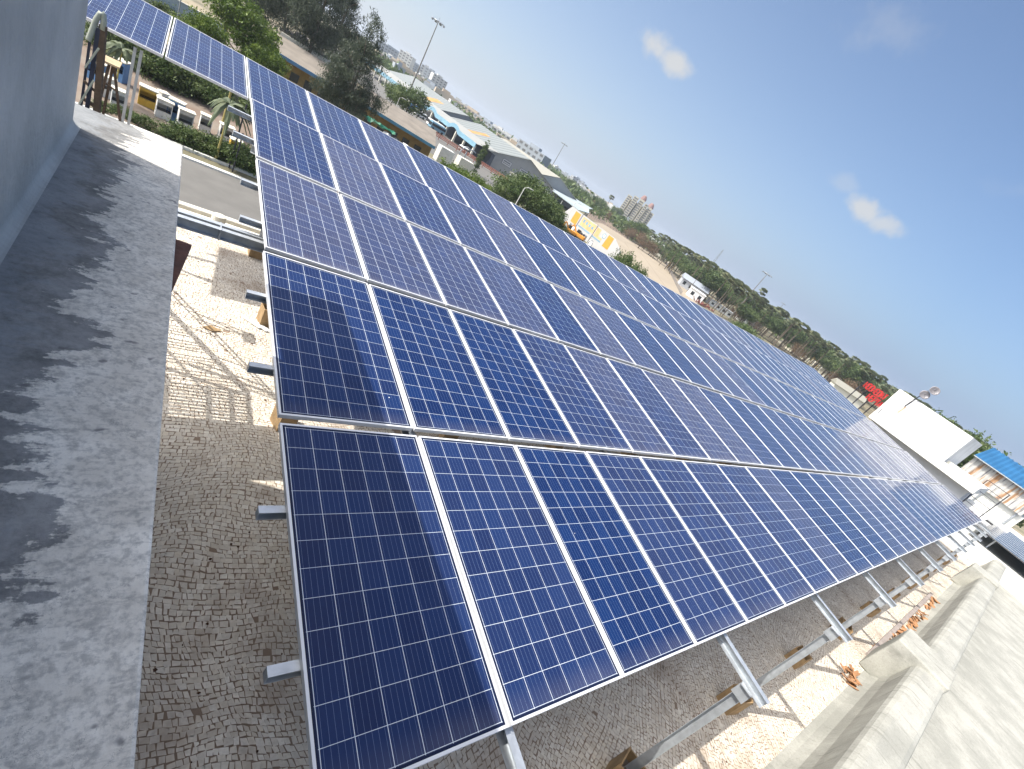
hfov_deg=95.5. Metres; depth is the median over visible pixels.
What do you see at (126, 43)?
shrub
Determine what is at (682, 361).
solar panel
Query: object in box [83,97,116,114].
shrub
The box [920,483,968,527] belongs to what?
solar panel
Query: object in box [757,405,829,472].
solar panel
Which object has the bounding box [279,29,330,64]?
cream hall
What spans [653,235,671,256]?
fan palm
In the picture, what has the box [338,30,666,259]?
wood
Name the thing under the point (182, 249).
steel plate
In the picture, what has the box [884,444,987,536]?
rafter
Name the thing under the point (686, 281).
house
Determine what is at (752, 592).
solar panel
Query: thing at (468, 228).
solar panel
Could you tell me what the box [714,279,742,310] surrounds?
fan palm
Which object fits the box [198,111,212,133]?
kiosk
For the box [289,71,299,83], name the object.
window
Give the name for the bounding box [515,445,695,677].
solar panel
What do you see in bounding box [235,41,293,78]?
leafy tree
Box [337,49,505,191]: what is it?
asphalt yard
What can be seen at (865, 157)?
sky
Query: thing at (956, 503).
solar panel
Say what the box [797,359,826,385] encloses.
solar panel
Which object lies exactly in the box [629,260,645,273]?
leafy tree
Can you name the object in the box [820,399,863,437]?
solar panel
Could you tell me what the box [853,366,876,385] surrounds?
fan palm
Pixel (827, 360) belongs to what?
leafy tree
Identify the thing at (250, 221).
purlin
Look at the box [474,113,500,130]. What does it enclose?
distant building
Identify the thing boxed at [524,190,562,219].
leafy tree
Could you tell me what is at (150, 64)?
shrub
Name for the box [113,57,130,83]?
kiosk
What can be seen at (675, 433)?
solar panel
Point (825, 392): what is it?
solar panel
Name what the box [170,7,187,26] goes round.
shrub
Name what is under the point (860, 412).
solar panel
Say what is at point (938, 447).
water tank room
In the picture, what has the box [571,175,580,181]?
distant building
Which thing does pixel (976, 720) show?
sunshade slab
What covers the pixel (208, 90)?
shrub
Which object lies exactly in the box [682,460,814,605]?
solar panel
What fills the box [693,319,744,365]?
solar panel
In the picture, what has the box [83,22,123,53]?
shrub
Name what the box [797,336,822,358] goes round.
fan palm
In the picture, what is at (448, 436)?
pedestal
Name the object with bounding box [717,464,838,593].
solar panel
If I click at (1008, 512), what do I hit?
sheet shelter
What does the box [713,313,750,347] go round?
solar panel
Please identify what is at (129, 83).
post
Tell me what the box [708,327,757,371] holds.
solar panel
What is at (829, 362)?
leafy tree
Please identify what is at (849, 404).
solar panel
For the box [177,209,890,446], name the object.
cross beam
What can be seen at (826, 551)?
solar panel
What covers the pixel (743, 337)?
solar panel
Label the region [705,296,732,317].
house
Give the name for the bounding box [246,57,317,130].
solar panel
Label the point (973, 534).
rafter
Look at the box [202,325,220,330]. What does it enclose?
cardboard scrap
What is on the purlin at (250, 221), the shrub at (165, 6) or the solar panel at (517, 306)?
the solar panel at (517, 306)
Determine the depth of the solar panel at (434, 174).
9.66 m
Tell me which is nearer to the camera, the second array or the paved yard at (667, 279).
the second array
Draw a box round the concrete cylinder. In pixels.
[211,212,226,223]
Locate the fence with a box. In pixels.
[666,263,682,292]
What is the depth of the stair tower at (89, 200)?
1.11 m
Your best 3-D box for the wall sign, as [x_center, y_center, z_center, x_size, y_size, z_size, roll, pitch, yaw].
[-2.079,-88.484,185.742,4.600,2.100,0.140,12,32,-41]
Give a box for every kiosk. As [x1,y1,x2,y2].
[87,58,106,81]
[103,73,117,98]
[110,84,125,109]
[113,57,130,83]
[137,82,158,109]
[154,95,174,120]
[157,88,170,98]
[166,96,186,120]
[176,105,195,128]
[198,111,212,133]
[217,121,235,143]
[229,136,242,150]
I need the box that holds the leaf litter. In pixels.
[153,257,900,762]
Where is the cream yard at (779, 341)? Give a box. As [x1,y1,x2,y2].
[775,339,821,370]
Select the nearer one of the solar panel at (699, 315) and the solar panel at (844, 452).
the solar panel at (844, 452)
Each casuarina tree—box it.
[242,0,287,31]
[261,0,325,38]
[279,0,355,56]
[293,0,370,64]
[308,37,358,108]
[317,5,391,118]
[342,75,371,122]
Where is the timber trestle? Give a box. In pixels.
[102,55,121,121]
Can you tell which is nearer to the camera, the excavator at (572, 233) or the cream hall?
the cream hall
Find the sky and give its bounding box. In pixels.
[322,0,1023,465]
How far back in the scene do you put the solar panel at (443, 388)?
4.46 m
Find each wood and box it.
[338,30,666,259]
[595,208,877,403]
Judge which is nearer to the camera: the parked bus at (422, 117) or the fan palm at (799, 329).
the parked bus at (422, 117)
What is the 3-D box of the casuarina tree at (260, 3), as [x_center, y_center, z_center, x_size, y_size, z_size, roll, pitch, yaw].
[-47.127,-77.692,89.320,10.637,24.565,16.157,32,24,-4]
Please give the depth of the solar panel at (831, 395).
22.95 m
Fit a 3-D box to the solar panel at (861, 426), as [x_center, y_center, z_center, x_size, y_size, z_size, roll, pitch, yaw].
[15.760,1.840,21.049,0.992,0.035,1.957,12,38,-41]
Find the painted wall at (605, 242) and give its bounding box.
[565,207,620,257]
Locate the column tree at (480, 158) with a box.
[472,140,490,171]
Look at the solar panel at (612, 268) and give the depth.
13.62 m
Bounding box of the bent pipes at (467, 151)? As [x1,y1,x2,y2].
[459,146,475,157]
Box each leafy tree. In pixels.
[169,2,235,50]
[201,0,284,63]
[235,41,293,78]
[378,77,400,105]
[387,80,431,117]
[433,155,466,177]
[462,168,483,186]
[475,172,491,190]
[487,169,528,205]
[506,169,546,212]
[520,174,559,205]
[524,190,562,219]
[536,200,568,226]
[537,205,567,229]
[554,221,569,233]
[563,177,576,188]
[594,197,610,211]
[608,246,636,266]
[609,205,624,214]
[624,220,639,236]
[626,219,651,239]
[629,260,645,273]
[646,240,662,252]
[653,240,664,254]
[664,244,691,267]
[664,248,689,270]
[673,256,691,278]
[678,261,704,280]
[691,268,733,294]
[713,287,735,305]
[715,293,737,305]
[735,303,763,324]
[737,294,767,322]
[759,311,791,336]
[763,307,784,321]
[772,319,812,347]
[781,332,803,347]
[792,344,815,357]
[802,340,834,360]
[809,340,840,367]
[817,353,853,379]
[820,352,848,377]
[830,362,882,389]
[849,383,878,399]
[867,378,888,402]
[942,415,979,465]
[958,426,1010,466]
[960,448,1007,477]
[1012,519,1023,527]
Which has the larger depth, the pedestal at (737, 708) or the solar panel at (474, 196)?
the solar panel at (474, 196)
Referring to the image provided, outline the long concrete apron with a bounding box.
[594,222,661,260]
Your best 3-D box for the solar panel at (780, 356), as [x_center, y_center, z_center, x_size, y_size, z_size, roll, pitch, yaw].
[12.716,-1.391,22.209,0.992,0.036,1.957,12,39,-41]
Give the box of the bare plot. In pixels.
[226,35,239,51]
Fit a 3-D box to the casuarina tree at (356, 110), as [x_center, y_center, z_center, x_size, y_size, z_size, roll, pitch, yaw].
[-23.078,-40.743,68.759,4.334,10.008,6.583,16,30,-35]
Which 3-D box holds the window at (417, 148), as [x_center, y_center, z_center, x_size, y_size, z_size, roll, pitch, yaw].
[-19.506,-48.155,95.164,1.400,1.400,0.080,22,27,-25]
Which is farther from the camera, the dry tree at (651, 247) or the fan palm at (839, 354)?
the dry tree at (651, 247)
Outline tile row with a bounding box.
[872,596,939,645]
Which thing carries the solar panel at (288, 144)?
on the purlin at (240, 136)
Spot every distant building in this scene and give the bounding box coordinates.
[373,38,398,58]
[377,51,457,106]
[390,58,412,75]
[392,61,405,73]
[397,49,415,69]
[413,62,420,72]
[418,64,428,73]
[423,67,436,78]
[423,81,436,90]
[429,71,447,89]
[434,86,456,101]
[444,98,462,111]
[457,101,482,117]
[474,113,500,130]
[493,126,517,141]
[496,132,517,145]
[516,139,550,167]
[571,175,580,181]
[577,180,586,186]
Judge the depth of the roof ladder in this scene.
4.38 m
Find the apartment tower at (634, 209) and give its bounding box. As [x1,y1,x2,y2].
[619,195,653,224]
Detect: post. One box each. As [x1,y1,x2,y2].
[121,47,136,122]
[127,49,142,124]
[623,682,751,768]
[756,627,839,686]
[842,596,886,628]
[888,577,915,597]
[917,564,935,577]
[936,555,950,564]
[951,548,961,555]
[962,542,970,547]
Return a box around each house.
[677,273,709,294]
[686,285,706,302]
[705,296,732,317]
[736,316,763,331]
[818,369,837,381]
[830,378,866,408]
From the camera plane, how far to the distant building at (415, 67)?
890.01 m
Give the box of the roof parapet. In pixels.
[764,559,1005,768]
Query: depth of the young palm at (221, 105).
35.53 m
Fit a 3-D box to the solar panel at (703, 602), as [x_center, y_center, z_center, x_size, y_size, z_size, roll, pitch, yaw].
[1.504,1.497,4.678,0.992,0.035,1.957,12,39,-41]
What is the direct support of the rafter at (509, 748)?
on the post
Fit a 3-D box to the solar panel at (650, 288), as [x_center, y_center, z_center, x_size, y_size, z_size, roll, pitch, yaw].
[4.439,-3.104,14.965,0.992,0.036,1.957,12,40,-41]
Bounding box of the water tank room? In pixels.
[868,389,988,501]
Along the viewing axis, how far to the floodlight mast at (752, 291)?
229.58 m
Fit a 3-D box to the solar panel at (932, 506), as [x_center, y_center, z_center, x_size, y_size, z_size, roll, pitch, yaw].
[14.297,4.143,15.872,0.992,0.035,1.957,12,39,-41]
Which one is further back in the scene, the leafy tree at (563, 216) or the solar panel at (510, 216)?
the leafy tree at (563, 216)
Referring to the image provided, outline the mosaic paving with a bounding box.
[134,227,972,768]
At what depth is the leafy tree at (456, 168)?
76.80 m
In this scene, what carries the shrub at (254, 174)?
on the ground at (199, 6)
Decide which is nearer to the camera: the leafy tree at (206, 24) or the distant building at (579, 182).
the leafy tree at (206, 24)
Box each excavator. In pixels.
[565,221,576,236]
[566,224,584,240]
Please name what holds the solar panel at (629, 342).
on the purlin at (249, 184)
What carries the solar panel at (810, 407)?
on the purlin at (250, 221)
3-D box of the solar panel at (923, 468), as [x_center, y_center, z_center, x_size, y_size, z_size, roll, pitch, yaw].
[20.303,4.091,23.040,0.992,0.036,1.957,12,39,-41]
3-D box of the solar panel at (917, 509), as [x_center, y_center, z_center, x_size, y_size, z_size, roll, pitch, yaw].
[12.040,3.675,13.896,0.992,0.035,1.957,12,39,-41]
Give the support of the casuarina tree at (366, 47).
on the ground at (199, 6)
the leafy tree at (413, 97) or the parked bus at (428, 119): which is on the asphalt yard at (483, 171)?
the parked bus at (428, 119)
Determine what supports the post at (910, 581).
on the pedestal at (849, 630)
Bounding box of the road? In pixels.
[179,157,261,221]
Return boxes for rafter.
[355,278,525,768]
[526,332,769,707]
[628,364,852,642]
[698,386,896,607]
[746,401,924,586]
[785,413,942,571]
[813,422,956,560]
[836,429,967,552]
[855,435,975,546]
[871,440,981,541]
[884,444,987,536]
[934,483,991,533]
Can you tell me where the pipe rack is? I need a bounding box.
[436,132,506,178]
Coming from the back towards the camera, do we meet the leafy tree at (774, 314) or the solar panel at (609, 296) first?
the leafy tree at (774, 314)
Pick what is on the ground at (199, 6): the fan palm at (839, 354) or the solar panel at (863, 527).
the fan palm at (839, 354)
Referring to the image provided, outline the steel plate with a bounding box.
[172,239,191,290]
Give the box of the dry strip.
[587,212,629,238]
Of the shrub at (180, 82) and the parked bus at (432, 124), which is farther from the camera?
the parked bus at (432, 124)
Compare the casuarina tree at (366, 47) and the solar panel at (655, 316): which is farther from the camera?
the casuarina tree at (366, 47)
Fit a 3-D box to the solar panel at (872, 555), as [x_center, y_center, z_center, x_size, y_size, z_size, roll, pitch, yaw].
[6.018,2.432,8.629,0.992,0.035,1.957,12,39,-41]
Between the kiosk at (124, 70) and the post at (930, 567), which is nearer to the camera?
the post at (930, 567)
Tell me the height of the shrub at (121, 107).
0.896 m
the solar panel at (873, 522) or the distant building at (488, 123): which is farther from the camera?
the distant building at (488, 123)
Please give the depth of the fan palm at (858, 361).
240.83 m
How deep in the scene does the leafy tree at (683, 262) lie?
263.89 m
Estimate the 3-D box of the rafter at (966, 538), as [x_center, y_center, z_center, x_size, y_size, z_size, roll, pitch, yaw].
[13.583,1.646,18.964,0.060,1.115,10.808,12,32,-41]
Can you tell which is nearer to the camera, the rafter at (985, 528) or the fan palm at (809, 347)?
the rafter at (985, 528)
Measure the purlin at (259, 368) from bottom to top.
0.060 m
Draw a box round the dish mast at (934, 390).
[878,386,939,412]
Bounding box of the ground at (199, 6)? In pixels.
[83,0,1023,536]
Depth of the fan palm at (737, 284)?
209.52 m
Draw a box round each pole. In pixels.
[228,104,246,167]
[232,133,243,171]
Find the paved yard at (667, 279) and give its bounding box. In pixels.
[614,237,696,303]
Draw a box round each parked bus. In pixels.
[414,110,426,119]
[426,117,444,127]
[428,119,446,134]
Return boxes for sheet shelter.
[961,448,1023,528]
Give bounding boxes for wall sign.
[501,158,511,167]
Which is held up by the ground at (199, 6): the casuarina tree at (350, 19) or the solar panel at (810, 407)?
the casuarina tree at (350, 19)
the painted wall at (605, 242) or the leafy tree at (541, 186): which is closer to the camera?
the leafy tree at (541, 186)
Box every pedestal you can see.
[247,249,261,259]
[256,303,268,327]
[270,405,297,431]
[439,434,458,438]
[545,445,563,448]
[605,746,645,768]
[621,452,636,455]
[716,684,753,715]
[784,645,811,669]
[830,616,852,640]
[860,601,880,617]
[886,587,900,600]
[902,577,917,588]
[917,569,928,579]
[937,556,949,564]
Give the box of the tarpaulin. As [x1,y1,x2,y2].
[364,115,394,134]
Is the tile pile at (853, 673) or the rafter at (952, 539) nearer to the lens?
the tile pile at (853, 673)
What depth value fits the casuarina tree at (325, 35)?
89.18 m
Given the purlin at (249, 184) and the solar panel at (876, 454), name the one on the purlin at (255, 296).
the solar panel at (876, 454)
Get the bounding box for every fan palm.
[650,237,665,256]
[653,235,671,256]
[659,244,675,264]
[664,244,684,268]
[669,246,691,273]
[687,263,709,290]
[691,255,710,276]
[692,253,702,264]
[693,258,702,265]
[700,261,718,279]
[704,269,731,299]
[705,272,735,305]
[712,278,739,308]
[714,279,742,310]
[718,287,745,311]
[720,288,744,314]
[722,283,751,315]
[734,292,760,319]
[740,296,765,321]
[749,303,767,321]
[753,308,772,328]
[758,288,767,295]
[761,296,769,305]
[762,306,786,330]
[764,309,789,334]
[767,310,785,328]
[771,320,791,342]
[772,319,797,345]
[773,317,800,345]
[777,323,802,347]
[781,321,810,350]
[792,331,818,355]
[794,330,821,356]
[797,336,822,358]
[801,339,825,360]
[812,341,839,366]
[820,352,844,374]
[821,350,848,375]
[827,358,851,380]
[829,357,854,382]
[852,359,867,366]
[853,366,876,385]
[858,372,883,391]
[863,384,887,405]
[869,384,892,404]
[889,387,898,393]
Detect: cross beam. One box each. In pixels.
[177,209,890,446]
[250,145,254,154]
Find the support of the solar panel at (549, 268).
on the purlin at (240, 136)
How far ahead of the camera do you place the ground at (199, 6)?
201.79 m
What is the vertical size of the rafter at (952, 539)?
1.115 m
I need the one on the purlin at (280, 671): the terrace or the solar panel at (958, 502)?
the solar panel at (958, 502)
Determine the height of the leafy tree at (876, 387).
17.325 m
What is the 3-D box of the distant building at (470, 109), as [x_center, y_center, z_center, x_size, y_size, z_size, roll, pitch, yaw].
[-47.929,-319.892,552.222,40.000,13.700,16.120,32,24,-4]
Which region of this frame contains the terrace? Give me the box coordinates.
[943,499,1023,603]
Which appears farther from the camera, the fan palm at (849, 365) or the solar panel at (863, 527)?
the fan palm at (849, 365)
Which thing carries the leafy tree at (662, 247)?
on the ground at (199, 6)
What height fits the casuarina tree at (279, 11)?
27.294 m
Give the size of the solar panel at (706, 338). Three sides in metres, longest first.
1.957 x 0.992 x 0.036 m
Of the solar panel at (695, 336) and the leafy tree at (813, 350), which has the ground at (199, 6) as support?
the leafy tree at (813, 350)
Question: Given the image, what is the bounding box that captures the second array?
[975,518,1023,562]
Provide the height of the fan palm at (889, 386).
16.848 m
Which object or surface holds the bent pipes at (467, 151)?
on the asphalt yard at (483, 171)
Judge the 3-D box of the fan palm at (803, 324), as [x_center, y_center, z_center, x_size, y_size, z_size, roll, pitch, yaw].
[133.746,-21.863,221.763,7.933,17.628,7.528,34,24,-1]
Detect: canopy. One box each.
[359,63,497,166]
[551,189,591,216]
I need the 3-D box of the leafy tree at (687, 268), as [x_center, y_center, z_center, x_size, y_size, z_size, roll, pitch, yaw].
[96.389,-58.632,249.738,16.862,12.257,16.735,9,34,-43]
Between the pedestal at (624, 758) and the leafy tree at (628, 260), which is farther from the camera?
the leafy tree at (628, 260)
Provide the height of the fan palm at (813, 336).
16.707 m
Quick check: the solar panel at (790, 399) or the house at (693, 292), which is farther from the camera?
the house at (693, 292)
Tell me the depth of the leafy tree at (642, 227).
336.63 m
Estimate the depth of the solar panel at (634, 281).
14.28 m
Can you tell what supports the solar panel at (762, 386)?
on the purlin at (249, 184)
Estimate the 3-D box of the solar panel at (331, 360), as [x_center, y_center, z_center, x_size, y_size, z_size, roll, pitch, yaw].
[-1.523,-0.419,3.946,0.992,0.036,1.957,12,39,-41]
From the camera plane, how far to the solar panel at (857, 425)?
20.35 m
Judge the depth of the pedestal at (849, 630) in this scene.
9.70 m
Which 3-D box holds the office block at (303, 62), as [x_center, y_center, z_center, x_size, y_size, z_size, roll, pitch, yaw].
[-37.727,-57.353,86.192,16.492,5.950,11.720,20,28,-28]
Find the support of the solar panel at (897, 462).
on the purlin at (259, 368)
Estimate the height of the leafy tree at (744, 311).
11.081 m
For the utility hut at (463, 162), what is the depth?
105.67 m
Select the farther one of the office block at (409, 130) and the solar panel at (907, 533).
the office block at (409, 130)
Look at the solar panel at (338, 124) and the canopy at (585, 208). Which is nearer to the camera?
the solar panel at (338, 124)
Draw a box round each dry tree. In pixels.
[606,210,613,219]
[623,225,638,237]
[635,230,652,249]
[644,240,659,256]
[731,305,741,319]
[746,318,763,333]
[790,341,810,358]
[825,368,846,381]
[843,378,867,397]
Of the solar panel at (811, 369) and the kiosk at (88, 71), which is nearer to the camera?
the solar panel at (811, 369)
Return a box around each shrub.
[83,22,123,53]
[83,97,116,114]
[85,20,155,78]
[107,101,122,113]
[121,38,190,81]
[121,106,137,123]
[131,112,159,131]
[136,41,197,97]
[136,45,209,104]
[144,0,181,22]
[146,119,178,138]
[161,116,206,152]
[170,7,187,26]
[172,74,228,104]
[175,125,207,150]
[189,126,230,158]
[194,79,239,109]
[197,132,244,169]
[202,136,226,162]
[221,137,255,173]
[223,90,250,114]
[227,142,256,176]
[734,318,748,328]
[739,320,765,340]
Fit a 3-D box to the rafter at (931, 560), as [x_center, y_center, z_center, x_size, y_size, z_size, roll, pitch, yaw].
[7.782,0.448,13.889,0.060,1.115,10.808,12,32,-41]
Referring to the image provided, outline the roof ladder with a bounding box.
[78,10,107,112]
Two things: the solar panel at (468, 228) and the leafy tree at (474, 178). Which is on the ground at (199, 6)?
the leafy tree at (474, 178)
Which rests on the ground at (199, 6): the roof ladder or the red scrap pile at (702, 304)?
the red scrap pile at (702, 304)
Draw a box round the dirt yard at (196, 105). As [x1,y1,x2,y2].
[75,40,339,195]
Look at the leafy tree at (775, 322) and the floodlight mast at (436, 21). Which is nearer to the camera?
the floodlight mast at (436, 21)
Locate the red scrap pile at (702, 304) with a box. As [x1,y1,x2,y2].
[694,298,713,311]
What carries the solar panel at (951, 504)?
on the purlin at (280, 671)
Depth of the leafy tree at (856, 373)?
224.38 m
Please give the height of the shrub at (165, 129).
1.343 m
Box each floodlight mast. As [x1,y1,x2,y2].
[401,17,444,108]
[729,271,771,317]
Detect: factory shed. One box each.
[382,70,472,121]
[451,117,553,192]
[501,138,576,208]
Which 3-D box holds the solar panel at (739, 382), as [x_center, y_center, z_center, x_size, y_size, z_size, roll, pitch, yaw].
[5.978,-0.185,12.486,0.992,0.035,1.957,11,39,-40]
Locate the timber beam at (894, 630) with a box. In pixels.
[865,592,932,654]
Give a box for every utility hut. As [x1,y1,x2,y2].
[433,144,454,164]
[453,154,473,173]
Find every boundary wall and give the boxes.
[84,22,250,115]
[143,0,222,29]
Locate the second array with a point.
(1011, 542)
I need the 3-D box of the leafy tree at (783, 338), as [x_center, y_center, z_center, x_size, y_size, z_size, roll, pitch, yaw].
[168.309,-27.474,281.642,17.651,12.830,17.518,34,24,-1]
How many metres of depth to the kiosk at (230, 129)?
42.08 m
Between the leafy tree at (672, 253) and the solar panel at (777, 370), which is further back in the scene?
the leafy tree at (672, 253)
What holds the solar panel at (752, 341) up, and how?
on the purlin
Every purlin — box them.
[227,105,251,121]
[232,130,253,144]
[238,215,261,229]
[240,178,257,190]
[245,289,266,303]
[247,361,272,375]
[255,505,285,519]
[263,659,300,683]
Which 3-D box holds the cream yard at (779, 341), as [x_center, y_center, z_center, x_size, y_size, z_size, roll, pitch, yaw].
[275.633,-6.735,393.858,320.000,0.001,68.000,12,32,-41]
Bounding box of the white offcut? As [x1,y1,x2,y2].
[241,316,268,331]
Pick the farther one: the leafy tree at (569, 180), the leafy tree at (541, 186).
the leafy tree at (569, 180)
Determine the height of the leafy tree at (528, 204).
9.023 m
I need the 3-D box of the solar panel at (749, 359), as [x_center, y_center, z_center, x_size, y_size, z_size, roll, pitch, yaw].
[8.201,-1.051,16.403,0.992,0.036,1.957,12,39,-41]
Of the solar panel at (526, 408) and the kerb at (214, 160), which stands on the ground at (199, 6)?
the kerb at (214, 160)
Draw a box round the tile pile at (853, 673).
[840,663,861,690]
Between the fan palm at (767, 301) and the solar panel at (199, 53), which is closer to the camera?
the solar panel at (199, 53)
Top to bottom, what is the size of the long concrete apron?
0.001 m
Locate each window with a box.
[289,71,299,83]
[303,80,312,92]
[401,137,408,144]
[413,144,420,151]
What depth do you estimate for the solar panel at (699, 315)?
16.95 m
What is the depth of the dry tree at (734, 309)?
249.79 m
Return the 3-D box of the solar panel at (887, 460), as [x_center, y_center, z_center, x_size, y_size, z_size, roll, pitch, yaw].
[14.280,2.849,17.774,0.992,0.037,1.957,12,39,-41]
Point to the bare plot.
(234, 46)
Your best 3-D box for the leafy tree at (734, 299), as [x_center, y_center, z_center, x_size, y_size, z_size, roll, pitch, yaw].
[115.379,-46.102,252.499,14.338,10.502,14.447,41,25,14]
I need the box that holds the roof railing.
[962,480,1009,517]
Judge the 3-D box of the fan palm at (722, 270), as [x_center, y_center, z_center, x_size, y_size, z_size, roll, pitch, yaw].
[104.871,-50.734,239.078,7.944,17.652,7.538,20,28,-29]
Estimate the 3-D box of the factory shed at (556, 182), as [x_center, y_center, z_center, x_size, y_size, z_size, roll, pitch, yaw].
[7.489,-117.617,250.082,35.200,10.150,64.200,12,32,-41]
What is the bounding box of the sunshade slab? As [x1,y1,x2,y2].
[905,585,1023,768]
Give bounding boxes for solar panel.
[86,0,172,57]
[165,17,247,99]
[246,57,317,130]
[250,98,337,191]
[255,158,365,280]
[262,251,412,430]
[278,423,508,768]
[307,91,376,160]
[320,133,404,220]
[340,194,444,305]
[359,119,425,184]
[368,284,507,440]
[379,163,459,243]
[404,144,467,205]
[408,223,507,325]
[418,436,621,727]
[430,187,506,264]
[444,166,505,224]
[449,309,578,447]
[464,247,557,341]
[473,209,545,281]
[479,185,538,241]
[510,202,566,255]
[510,228,579,295]
[511,267,599,354]
[512,329,632,452]
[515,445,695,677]
[538,217,592,268]
[543,244,609,308]
[551,284,635,365]
[564,232,616,280]
[564,345,675,456]
[572,259,635,319]
[585,451,747,645]
[586,299,665,374]
[587,244,636,290]
[597,271,659,329]
[606,358,709,460]
[607,255,656,300]
[615,311,691,383]
[621,283,679,338]
[627,266,672,308]
[640,456,785,622]
[641,293,698,346]
[642,323,713,389]
[642,369,738,463]
[645,276,688,316]
[660,284,702,323]
[661,303,715,353]
[664,332,733,396]
[671,378,762,465]
[676,293,716,330]
[679,312,730,360]
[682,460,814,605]
[685,341,751,401]
[689,300,728,336]
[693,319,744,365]
[697,386,782,467]
[702,307,741,343]
[704,349,767,406]
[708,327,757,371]
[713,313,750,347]
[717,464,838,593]
[720,393,800,469]
[721,333,768,376]
[722,357,780,411]
[724,319,760,352]
[733,324,770,357]
[734,340,778,380]
[736,363,793,415]
[741,400,816,471]
[744,330,778,361]
[745,345,789,385]
[745,466,857,582]
[750,369,805,418]
[753,335,786,365]
[755,350,798,389]
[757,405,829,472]
[762,340,794,369]
[762,374,815,422]
[765,355,806,392]
[769,344,802,373]
[770,469,873,574]
[773,410,842,473]
[774,379,825,425]
[775,360,815,396]
[777,348,808,376]
[783,364,822,399]
[784,352,815,380]
[785,384,833,427]
[788,415,853,474]
[790,471,886,567]
[791,356,820,382]
[791,368,829,402]
[795,388,842,430]
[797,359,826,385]
[799,372,836,405]
[799,418,862,475]
[804,363,832,388]
[804,392,849,432]
[807,376,841,407]
[807,472,897,561]
[811,367,836,390]
[811,395,856,435]
[811,422,871,476]
[814,380,848,410]
[819,382,853,412]
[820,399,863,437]
[821,425,879,477]
[823,474,907,556]
[825,385,858,414]
[827,402,869,439]
[831,388,862,416]
[831,428,886,478]
[834,405,874,440]
[836,475,916,552]
[837,391,868,419]
[840,431,893,478]
[841,408,880,442]
[847,433,899,479]
[848,411,885,444]
[848,476,923,548]
[853,413,890,445]
[856,436,904,479]
[858,415,894,447]
[858,477,930,545]
[863,417,898,448]
[863,438,910,480]
[868,478,936,542]
[869,420,902,449]
[869,440,914,480]
[875,442,919,481]
[877,479,941,539]
[881,444,923,481]
[884,479,946,537]
[885,445,927,482]
[891,447,931,482]
[891,480,951,535]
[895,448,934,482]
[898,481,955,533]
[899,449,937,483]
[904,451,940,483]
[904,481,959,531]
[910,482,962,529]
[914,482,965,528]
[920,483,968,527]
[923,483,971,525]
[927,483,973,524]
[932,484,975,523]
[935,484,978,522]
[938,484,980,521]
[942,485,982,520]
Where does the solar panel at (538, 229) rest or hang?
on the purlin
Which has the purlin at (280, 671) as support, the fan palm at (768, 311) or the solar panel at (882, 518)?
the solar panel at (882, 518)
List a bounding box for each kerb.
[75,102,257,183]
[178,200,260,233]
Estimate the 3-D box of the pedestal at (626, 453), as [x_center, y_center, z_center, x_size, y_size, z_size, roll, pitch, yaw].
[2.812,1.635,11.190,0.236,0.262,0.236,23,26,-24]
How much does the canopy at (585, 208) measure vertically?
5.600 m
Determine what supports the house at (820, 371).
on the ground at (199, 6)
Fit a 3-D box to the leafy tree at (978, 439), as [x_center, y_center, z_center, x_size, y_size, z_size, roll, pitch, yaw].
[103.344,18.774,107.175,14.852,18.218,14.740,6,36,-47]
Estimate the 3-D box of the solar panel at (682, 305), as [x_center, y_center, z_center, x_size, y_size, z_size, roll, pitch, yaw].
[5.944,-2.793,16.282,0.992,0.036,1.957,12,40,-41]
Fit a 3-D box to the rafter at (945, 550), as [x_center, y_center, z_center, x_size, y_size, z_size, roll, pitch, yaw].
[9.716,0.847,15.581,0.060,1.115,10.808,12,32,-41]
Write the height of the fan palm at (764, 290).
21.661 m
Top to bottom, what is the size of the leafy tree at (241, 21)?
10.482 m
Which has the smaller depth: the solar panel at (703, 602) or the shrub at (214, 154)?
the solar panel at (703, 602)
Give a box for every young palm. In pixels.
[106,40,142,82]
[207,97,250,158]
[222,59,248,121]
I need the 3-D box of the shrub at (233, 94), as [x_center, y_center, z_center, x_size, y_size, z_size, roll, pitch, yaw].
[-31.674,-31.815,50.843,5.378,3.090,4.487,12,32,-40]
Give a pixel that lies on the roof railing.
(989, 498)
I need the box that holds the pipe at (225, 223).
[178,208,258,234]
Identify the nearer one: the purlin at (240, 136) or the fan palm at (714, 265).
the purlin at (240, 136)
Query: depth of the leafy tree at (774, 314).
280.63 m
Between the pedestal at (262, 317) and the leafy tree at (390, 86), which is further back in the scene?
the leafy tree at (390, 86)
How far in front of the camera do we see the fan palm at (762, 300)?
230.42 m
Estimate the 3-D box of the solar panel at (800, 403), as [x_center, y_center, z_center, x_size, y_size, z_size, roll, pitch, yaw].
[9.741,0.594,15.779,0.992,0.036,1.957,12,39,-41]
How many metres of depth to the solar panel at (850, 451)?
14.40 m
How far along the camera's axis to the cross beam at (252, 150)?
6.16 m
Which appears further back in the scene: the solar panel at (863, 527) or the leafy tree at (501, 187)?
the leafy tree at (501, 187)
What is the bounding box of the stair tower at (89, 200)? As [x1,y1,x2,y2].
[0,0,182,768]
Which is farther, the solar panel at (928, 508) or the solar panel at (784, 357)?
the solar panel at (784, 357)
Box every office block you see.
[273,32,358,108]
[360,91,435,156]
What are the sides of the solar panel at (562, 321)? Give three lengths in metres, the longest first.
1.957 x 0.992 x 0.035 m
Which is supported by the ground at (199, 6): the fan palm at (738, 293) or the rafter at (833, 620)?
the fan palm at (738, 293)
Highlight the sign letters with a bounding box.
[847,380,888,413]

